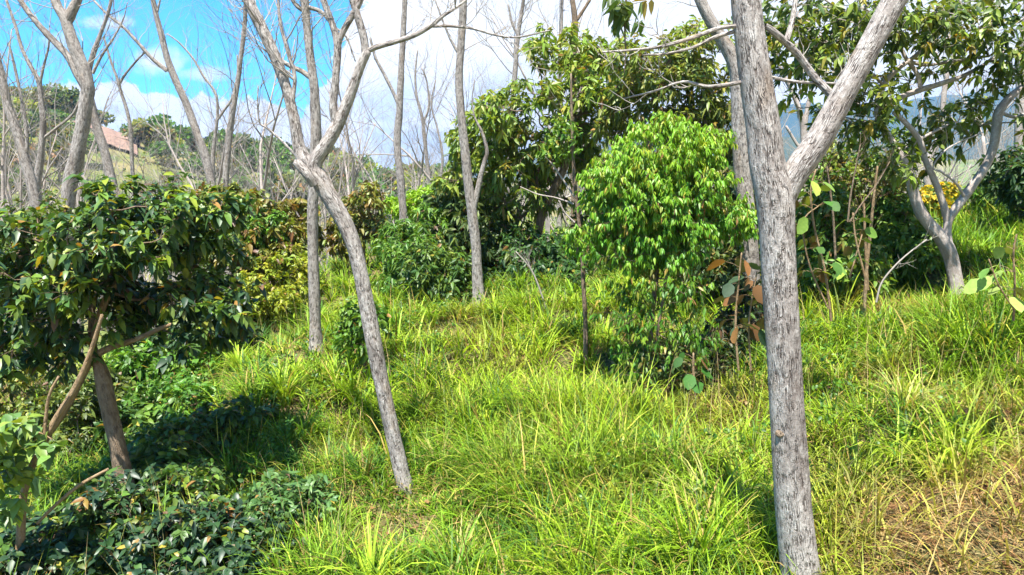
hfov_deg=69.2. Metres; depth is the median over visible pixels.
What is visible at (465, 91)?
bare tree
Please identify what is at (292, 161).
hill tree
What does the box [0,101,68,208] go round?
bare tree
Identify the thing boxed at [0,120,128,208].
bare tree
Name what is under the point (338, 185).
hill tree
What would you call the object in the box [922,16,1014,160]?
bare tree
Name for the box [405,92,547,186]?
bare tree
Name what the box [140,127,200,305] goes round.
bare tree
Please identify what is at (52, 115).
hill tree
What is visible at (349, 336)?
weedy shrub
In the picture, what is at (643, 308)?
understorey shrub
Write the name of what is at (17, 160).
hill tree
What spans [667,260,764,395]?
tangled shrub
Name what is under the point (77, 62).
bare tree
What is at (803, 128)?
bare tree
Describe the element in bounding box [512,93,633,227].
bare tree
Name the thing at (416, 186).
hill tree
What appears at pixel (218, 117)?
bare tree
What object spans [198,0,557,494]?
leaning tree
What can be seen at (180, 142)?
hill tree
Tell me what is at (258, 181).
bare tree
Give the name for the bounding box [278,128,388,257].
bare tree
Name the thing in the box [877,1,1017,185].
bare tree
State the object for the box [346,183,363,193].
hill tree
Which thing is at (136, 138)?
hut
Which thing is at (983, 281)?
broad leaved plant
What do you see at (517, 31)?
bare tree
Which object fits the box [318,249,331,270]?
hill tree
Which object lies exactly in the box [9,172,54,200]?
hill tree
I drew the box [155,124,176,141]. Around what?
hill tree
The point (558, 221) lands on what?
bare tree
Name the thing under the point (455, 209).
dense shrub
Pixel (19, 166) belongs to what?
bare tree
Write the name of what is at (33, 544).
shrub
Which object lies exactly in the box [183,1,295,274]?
bare tree
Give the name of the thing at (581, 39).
bare tree
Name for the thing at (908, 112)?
bare tree
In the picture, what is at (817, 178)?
leafy shrub
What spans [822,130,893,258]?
dry weed
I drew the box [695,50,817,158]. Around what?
bare tree
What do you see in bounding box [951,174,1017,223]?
leafy shrub
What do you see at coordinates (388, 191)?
hill tree
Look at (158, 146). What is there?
hill tree
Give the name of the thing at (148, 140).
hill tree
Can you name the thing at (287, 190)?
bare tree
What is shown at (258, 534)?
shrub
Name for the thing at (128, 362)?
leafy shrub
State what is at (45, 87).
hill tree
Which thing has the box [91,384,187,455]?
leafy shrub
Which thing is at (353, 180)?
bare tree
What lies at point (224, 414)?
shrub
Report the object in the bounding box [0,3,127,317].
bare tree
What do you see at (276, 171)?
hill tree
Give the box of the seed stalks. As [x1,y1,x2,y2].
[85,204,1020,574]
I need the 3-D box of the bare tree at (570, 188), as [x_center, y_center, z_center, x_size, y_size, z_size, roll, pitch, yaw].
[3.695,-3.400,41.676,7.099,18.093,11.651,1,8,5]
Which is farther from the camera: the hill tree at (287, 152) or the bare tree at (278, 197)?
the hill tree at (287, 152)
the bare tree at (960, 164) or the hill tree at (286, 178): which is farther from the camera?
the hill tree at (286, 178)
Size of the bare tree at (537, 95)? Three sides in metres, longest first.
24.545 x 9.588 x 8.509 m
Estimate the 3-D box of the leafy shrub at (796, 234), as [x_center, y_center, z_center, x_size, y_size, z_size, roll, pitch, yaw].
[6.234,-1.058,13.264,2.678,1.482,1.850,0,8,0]
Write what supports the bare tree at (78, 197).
on the ground at (978, 550)
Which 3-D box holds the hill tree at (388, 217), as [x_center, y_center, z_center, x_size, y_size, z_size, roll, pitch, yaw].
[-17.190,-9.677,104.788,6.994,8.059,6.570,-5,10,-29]
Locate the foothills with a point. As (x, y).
(871, 146)
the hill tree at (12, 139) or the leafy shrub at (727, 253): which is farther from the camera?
the hill tree at (12, 139)
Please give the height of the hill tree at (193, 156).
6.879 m
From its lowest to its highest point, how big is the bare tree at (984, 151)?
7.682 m
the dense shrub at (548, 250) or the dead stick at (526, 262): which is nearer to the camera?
the dead stick at (526, 262)
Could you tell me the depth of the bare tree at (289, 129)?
34.39 m
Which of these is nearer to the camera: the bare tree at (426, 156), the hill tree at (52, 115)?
the bare tree at (426, 156)
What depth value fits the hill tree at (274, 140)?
206.93 m
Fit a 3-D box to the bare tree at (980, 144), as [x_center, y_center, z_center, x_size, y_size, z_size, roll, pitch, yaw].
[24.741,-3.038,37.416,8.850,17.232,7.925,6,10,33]
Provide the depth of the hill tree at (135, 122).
218.88 m
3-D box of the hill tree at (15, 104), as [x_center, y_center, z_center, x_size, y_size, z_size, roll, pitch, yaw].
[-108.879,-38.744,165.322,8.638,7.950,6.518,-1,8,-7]
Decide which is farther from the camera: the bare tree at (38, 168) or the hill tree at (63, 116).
the hill tree at (63, 116)
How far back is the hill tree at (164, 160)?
150.74 m
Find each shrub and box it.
[0,189,90,395]
[0,346,100,451]
[0,505,136,574]
[6,366,138,493]
[32,423,172,511]
[57,466,245,574]
[86,340,245,392]
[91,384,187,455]
[94,407,250,489]
[121,313,268,363]
[121,367,230,425]
[129,454,313,537]
[175,393,283,438]
[181,503,308,574]
[189,181,320,275]
[191,226,270,325]
[230,242,308,333]
[241,468,339,538]
[244,207,289,320]
[258,197,325,286]
[322,180,396,262]
[330,295,396,385]
[368,201,450,312]
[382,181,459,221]
[393,240,483,309]
[420,180,525,302]
[481,217,595,292]
[568,161,625,240]
[587,222,722,406]
[620,336,715,410]
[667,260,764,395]
[676,161,760,313]
[795,181,897,311]
[795,188,938,237]
[801,115,907,215]
[814,126,921,213]
[855,186,943,284]
[908,181,969,222]
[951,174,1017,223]
[975,142,1023,225]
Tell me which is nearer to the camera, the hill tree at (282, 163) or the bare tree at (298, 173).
the bare tree at (298, 173)
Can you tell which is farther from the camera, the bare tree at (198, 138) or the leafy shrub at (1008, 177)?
the bare tree at (198, 138)
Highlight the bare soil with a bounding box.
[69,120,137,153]
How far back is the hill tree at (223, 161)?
150.39 m
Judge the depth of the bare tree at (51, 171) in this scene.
59.01 m
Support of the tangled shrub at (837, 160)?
on the ground at (978, 550)
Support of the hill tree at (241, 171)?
on the ground at (978, 550)
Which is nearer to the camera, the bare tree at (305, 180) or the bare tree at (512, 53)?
the bare tree at (512, 53)
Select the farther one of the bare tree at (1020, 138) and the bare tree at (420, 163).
the bare tree at (420, 163)
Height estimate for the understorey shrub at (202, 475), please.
0.903 m
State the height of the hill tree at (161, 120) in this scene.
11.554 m
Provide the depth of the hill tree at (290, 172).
123.96 m
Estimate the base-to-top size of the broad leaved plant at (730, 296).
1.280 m
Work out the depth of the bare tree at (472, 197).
12.96 m
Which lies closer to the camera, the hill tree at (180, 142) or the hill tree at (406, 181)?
the hill tree at (406, 181)
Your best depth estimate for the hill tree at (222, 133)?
192.98 m
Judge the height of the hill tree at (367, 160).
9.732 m
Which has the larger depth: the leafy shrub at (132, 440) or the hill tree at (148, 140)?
the hill tree at (148, 140)
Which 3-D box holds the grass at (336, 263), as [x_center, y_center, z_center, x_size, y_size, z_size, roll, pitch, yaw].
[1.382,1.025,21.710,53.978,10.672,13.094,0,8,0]
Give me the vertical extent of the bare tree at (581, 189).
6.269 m
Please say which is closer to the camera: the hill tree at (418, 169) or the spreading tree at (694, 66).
the spreading tree at (694, 66)
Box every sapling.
[0,314,108,563]
[520,73,611,364]
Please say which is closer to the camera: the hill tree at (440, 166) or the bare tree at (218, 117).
the bare tree at (218, 117)
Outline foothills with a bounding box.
[472,125,1013,180]
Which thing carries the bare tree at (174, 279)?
on the ground at (978, 550)
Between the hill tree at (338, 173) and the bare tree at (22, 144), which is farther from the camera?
the hill tree at (338, 173)
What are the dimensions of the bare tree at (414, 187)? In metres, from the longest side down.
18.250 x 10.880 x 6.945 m
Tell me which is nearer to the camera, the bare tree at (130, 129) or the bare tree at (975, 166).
the bare tree at (130, 129)
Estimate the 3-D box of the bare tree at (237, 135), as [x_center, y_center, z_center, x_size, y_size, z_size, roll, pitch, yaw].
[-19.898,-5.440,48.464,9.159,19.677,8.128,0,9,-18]
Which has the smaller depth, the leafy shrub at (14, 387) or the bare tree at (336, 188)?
the leafy shrub at (14, 387)
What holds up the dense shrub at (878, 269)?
on the ground at (978, 550)
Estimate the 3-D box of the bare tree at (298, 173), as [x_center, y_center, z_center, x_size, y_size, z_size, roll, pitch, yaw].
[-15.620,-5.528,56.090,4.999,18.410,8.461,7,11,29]
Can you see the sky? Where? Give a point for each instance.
(388, 12)
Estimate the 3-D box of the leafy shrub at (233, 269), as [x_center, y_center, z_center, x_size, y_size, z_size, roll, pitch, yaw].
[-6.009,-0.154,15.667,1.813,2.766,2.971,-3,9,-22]
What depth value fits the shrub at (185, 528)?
6.53 m
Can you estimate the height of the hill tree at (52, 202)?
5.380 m
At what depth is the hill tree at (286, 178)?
121.36 m
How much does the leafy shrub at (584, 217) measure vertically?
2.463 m
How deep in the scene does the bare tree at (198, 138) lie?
20.35 m
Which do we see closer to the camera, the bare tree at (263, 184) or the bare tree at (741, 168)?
the bare tree at (741, 168)
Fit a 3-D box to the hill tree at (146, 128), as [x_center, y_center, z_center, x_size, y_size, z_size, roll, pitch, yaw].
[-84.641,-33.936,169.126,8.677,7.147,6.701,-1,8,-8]
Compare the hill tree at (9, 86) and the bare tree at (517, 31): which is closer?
the bare tree at (517, 31)
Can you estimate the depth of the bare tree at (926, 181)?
18.50 m
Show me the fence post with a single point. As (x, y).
(548, 225)
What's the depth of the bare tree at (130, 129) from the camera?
23.34 m
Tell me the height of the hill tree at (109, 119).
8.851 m
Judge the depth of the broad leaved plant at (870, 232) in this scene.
9.03 m
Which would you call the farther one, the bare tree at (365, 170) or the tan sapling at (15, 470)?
the bare tree at (365, 170)
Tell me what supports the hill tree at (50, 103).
on the ground at (978, 550)
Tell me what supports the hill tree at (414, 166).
on the ground at (978, 550)
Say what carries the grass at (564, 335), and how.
on the ground at (978, 550)
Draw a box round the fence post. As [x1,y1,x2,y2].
[545,215,556,240]
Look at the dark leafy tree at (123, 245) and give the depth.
7.44 m
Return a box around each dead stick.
[507,244,546,308]
[875,219,941,301]
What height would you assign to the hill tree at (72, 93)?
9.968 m
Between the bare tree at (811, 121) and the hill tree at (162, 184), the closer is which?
the bare tree at (811, 121)
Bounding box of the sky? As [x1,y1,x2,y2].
[0,0,1022,168]
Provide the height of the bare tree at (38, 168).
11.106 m
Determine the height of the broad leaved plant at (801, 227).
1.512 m
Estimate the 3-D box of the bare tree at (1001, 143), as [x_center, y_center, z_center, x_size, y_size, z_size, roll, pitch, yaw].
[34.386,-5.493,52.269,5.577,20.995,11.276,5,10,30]
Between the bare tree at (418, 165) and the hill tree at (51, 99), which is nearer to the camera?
the bare tree at (418, 165)
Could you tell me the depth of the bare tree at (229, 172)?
46.46 m
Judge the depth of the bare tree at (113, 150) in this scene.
46.77 m
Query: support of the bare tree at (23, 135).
on the ground at (978, 550)
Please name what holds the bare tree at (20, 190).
on the ground at (978, 550)
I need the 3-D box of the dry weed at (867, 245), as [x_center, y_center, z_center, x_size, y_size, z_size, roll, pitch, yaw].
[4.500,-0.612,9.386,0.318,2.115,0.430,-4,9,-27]
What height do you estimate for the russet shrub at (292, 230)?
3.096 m
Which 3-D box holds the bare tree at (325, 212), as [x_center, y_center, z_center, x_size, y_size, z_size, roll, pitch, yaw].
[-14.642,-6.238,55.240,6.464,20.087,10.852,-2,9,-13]
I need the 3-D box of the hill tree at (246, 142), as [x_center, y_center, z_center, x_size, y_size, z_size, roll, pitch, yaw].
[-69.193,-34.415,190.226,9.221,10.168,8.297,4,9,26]
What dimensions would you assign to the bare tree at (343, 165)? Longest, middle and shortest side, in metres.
17.211 x 8.942 x 7.935 m
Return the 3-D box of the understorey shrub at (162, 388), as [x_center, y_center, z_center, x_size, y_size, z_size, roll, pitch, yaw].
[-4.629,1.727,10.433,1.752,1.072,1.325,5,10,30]
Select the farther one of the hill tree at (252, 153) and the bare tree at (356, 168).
the hill tree at (252, 153)
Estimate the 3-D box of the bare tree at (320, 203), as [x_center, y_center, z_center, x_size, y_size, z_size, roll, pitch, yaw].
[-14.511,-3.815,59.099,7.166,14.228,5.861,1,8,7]
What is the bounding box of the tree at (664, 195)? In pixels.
[562,109,758,359]
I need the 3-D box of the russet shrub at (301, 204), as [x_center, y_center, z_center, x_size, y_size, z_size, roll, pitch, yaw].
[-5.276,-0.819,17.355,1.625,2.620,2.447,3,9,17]
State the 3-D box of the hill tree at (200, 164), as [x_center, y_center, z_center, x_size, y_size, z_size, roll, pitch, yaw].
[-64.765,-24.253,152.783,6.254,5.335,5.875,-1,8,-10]
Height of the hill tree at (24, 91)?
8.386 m
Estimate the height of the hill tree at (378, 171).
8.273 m
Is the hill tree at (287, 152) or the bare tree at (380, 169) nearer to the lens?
the bare tree at (380, 169)
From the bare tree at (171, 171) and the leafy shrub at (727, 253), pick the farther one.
the bare tree at (171, 171)
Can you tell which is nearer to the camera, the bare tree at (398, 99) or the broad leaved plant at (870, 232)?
the broad leaved plant at (870, 232)
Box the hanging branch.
[601,0,653,73]
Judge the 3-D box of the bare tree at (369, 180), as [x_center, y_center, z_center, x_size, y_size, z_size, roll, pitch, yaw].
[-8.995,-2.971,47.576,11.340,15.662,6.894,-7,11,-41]
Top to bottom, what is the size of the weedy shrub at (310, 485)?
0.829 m
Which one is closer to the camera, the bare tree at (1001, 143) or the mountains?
the bare tree at (1001, 143)
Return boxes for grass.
[0,189,1023,473]
[0,253,1023,574]
[66,203,996,365]
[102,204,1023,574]
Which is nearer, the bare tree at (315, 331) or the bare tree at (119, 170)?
the bare tree at (315, 331)
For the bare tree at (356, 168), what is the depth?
35.86 m
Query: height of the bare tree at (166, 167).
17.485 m
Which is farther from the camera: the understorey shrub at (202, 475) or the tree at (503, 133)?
the tree at (503, 133)
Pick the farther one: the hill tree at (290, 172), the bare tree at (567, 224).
the hill tree at (290, 172)
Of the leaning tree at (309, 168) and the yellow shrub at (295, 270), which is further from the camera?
the yellow shrub at (295, 270)
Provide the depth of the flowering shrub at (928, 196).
15.80 m
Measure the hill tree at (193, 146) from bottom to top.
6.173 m
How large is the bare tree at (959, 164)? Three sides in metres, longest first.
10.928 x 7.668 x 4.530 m
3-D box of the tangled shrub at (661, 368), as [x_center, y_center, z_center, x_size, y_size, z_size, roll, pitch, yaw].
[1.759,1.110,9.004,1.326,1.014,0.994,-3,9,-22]
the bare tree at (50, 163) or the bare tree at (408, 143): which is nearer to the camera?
the bare tree at (408, 143)
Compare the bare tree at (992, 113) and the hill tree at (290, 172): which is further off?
the hill tree at (290, 172)
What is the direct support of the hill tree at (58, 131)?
on the ground at (978, 550)
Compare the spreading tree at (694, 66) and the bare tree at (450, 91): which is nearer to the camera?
the spreading tree at (694, 66)
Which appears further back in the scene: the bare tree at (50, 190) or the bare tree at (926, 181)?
the bare tree at (50, 190)
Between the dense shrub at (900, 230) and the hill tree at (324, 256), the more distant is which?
the hill tree at (324, 256)
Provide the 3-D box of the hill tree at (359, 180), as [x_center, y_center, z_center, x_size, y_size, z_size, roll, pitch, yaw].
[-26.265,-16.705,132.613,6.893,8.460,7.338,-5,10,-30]
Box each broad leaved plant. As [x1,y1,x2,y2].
[673,352,712,394]
[707,252,765,370]
[795,169,846,320]
[835,212,876,280]
[963,234,1023,320]
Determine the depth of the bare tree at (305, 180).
53.38 m
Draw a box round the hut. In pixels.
[128,137,140,146]
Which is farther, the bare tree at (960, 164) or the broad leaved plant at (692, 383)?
the bare tree at (960, 164)
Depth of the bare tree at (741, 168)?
9.53 m
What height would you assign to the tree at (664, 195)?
3.699 m
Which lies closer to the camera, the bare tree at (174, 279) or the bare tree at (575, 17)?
the bare tree at (575, 17)
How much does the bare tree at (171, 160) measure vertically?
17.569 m
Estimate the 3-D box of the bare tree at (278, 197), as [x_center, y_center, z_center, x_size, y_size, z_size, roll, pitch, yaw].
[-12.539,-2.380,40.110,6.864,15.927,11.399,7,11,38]
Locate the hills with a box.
[578,158,1004,198]
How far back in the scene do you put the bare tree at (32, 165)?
35.59 m
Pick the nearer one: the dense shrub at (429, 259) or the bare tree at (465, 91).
the dense shrub at (429, 259)
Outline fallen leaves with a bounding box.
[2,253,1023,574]
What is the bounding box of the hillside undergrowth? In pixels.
[0,109,799,338]
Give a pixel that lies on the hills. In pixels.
(959, 167)
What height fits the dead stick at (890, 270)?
1.023 m
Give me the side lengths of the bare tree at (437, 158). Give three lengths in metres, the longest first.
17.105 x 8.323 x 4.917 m
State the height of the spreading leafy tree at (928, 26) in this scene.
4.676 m
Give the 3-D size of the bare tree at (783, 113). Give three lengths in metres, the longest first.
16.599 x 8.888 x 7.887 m
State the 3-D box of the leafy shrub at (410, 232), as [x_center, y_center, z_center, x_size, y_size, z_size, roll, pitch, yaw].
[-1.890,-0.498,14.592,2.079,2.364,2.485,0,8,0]
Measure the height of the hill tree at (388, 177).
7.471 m
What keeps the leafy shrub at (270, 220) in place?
on the ground at (978, 550)
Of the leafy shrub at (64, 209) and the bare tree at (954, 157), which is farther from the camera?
the bare tree at (954, 157)
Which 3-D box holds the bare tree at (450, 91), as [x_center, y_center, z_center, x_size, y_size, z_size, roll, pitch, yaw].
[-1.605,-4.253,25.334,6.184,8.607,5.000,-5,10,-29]
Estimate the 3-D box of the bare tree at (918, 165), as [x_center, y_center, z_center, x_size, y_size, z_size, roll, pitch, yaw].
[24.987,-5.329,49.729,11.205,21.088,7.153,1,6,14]
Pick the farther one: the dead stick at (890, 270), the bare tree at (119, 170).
the bare tree at (119, 170)
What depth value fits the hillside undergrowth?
145.32 m
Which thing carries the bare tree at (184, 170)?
on the ground at (978, 550)
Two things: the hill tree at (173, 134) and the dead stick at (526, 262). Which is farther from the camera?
the hill tree at (173, 134)
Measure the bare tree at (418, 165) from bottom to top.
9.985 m
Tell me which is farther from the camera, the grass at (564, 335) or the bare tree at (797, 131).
the bare tree at (797, 131)
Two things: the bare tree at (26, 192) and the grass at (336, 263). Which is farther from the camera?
the bare tree at (26, 192)
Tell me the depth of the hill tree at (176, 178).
132.35 m
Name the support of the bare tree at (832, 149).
on the ground at (978, 550)
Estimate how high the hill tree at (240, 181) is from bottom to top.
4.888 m
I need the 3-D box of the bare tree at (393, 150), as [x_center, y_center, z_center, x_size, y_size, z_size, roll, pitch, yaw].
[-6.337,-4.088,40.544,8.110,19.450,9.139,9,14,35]
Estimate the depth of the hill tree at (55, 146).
123.16 m
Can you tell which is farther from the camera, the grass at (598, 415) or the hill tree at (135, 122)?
the hill tree at (135, 122)
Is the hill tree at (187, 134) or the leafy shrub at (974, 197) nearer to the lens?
the leafy shrub at (974, 197)
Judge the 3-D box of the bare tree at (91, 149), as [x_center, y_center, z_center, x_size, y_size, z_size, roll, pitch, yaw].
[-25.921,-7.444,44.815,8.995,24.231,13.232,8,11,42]
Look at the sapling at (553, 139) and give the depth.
9.79 m
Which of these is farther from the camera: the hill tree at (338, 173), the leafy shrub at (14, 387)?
the hill tree at (338, 173)
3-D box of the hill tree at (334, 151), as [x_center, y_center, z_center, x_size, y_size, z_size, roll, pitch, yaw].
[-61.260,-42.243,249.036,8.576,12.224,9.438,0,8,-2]
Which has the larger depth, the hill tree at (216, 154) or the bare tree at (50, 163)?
the hill tree at (216, 154)
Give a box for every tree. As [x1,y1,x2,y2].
[0,0,68,331]
[0,0,78,324]
[0,0,148,371]
[0,2,175,205]
[0,3,63,244]
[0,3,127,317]
[0,25,118,213]
[0,51,59,203]
[0,55,155,351]
[0,68,91,210]
[0,79,135,360]
[0,85,58,208]
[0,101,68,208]
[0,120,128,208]
[0,132,34,145]
[0,137,154,330]
[0,142,36,174]
[0,171,266,518]
[2,95,38,119]
[5,126,65,247]
[6,124,69,207]
[8,85,23,98]
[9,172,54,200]
[14,86,28,98]
[20,107,63,137]
[23,92,52,109]
[24,141,164,331]
[29,0,316,271]
[29,89,59,108]
[30,82,162,318]
[34,82,60,92]
[34,138,71,181]
[35,97,248,321]
[35,121,74,155]
[42,194,58,212]
[49,129,98,154]
[51,109,74,129]
[52,85,79,112]
[59,80,177,282]
[78,0,155,328]
[84,134,195,310]
[88,0,230,274]
[97,109,115,124]
[99,12,171,277]
[100,124,275,276]
[114,123,222,273]
[119,95,209,303]
[121,123,157,148]
[128,117,148,132]
[135,76,274,196]
[138,180,167,201]
[139,133,157,147]
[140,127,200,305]
[143,68,285,183]
[145,140,190,158]
[146,113,176,127]
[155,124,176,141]
[157,155,175,170]
[158,104,277,198]
[159,171,184,185]
[166,2,275,176]
[171,137,184,148]
[173,124,193,148]
[177,21,277,280]
[178,44,346,199]
[181,157,203,177]
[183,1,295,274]
[184,0,376,229]
[184,139,197,151]
[190,115,350,254]
[191,148,209,158]
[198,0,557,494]
[199,149,238,170]
[204,128,241,150]
[210,31,417,269]
[215,154,238,176]
[219,14,387,212]
[220,174,251,187]
[223,0,363,354]
[231,133,256,158]
[236,164,248,176]
[239,143,275,177]
[239,155,356,270]
[253,0,397,258]
[256,165,294,184]
[258,167,303,201]
[259,6,454,245]
[262,136,284,148]
[263,142,291,162]
[263,156,289,169]
[269,1,505,248]
[271,102,338,197]
[272,173,307,200]
[274,82,355,268]
[276,119,438,252]
[276,137,370,234]
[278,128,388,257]
[283,169,369,228]
[288,150,322,170]
[297,32,467,213]
[299,30,544,222]
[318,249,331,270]
[325,150,356,162]
[326,146,340,159]
[327,159,364,181]
[332,180,350,195]
[334,136,448,222]
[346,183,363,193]
[347,64,473,226]
[349,172,386,191]
[355,155,373,169]
[362,162,381,174]
[368,91,527,190]
[369,0,452,246]
[370,167,395,189]
[375,134,460,195]
[377,29,471,188]
[380,27,534,231]
[381,170,395,190]
[385,184,397,196]
[385,191,407,224]
[394,171,425,191]
[401,0,527,305]
[403,161,434,175]
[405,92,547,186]
[405,180,427,191]
[408,165,437,179]
[411,89,516,229]
[418,22,593,224]
[429,21,647,251]
[434,162,450,169]
[464,32,544,219]
[466,0,603,228]
[472,0,670,227]
[477,0,568,193]
[488,0,670,223]
[502,7,564,175]
[509,81,610,225]
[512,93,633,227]
[538,0,584,232]
[539,91,607,233]
[562,109,758,359]
[570,0,590,227]
[577,49,590,220]
[582,0,907,574]
[588,14,734,283]
[661,0,761,325]
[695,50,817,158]
[717,62,828,142]
[725,72,897,217]
[729,0,1023,297]
[772,22,853,212]
[781,90,902,182]
[783,70,877,178]
[812,104,967,195]
[831,60,953,191]
[854,44,1010,192]
[854,93,1011,185]
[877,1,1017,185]
[881,61,1014,180]
[895,113,1013,194]
[908,53,1014,165]
[915,5,1022,187]
[917,114,984,188]
[919,130,1009,188]
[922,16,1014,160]
[924,74,1012,183]
[937,37,1015,184]
[939,118,1012,192]
[974,89,1013,165]
[1014,4,1023,156]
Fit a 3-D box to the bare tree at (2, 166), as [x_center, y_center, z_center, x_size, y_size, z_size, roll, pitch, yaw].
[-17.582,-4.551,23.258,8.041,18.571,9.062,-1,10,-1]
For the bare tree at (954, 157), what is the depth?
40.88 m
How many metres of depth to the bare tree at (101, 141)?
19.48 m
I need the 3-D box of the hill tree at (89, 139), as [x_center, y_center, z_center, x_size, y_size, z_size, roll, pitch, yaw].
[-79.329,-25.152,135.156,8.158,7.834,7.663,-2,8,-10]
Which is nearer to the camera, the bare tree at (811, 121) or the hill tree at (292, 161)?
the bare tree at (811, 121)
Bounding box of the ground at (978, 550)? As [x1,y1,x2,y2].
[0,112,1023,574]
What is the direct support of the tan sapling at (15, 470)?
on the ground at (978, 550)
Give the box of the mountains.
[436,88,1014,176]
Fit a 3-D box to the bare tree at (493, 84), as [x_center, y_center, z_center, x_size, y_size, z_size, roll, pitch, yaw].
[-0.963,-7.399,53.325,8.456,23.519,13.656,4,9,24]
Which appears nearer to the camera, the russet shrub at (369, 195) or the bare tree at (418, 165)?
the russet shrub at (369, 195)
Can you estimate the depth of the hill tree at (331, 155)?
213.36 m
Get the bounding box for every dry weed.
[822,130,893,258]
[851,163,888,316]
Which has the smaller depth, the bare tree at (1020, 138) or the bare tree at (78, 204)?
the bare tree at (1020, 138)
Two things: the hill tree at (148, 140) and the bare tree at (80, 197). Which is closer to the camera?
the bare tree at (80, 197)
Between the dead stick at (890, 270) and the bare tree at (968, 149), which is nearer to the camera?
the dead stick at (890, 270)
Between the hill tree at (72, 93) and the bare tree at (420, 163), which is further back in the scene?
the hill tree at (72, 93)
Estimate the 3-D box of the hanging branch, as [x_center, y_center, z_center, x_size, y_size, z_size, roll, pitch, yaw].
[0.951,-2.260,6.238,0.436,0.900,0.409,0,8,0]
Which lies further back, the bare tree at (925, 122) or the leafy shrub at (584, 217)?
the bare tree at (925, 122)
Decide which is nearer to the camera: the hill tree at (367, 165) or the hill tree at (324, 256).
the hill tree at (324, 256)
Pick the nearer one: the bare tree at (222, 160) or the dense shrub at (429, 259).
the dense shrub at (429, 259)
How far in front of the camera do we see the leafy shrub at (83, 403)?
9.96 m
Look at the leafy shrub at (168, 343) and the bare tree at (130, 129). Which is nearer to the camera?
the leafy shrub at (168, 343)
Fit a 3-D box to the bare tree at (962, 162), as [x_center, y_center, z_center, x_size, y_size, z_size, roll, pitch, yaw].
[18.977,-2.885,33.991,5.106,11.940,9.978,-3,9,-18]
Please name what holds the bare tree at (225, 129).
on the ground at (978, 550)
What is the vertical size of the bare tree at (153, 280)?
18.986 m
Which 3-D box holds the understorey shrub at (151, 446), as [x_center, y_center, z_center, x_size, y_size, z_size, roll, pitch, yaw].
[-3.999,2.000,8.645,1.252,1.013,1.815,5,10,31]
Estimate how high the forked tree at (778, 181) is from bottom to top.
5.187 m
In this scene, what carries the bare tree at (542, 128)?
on the ground at (978, 550)

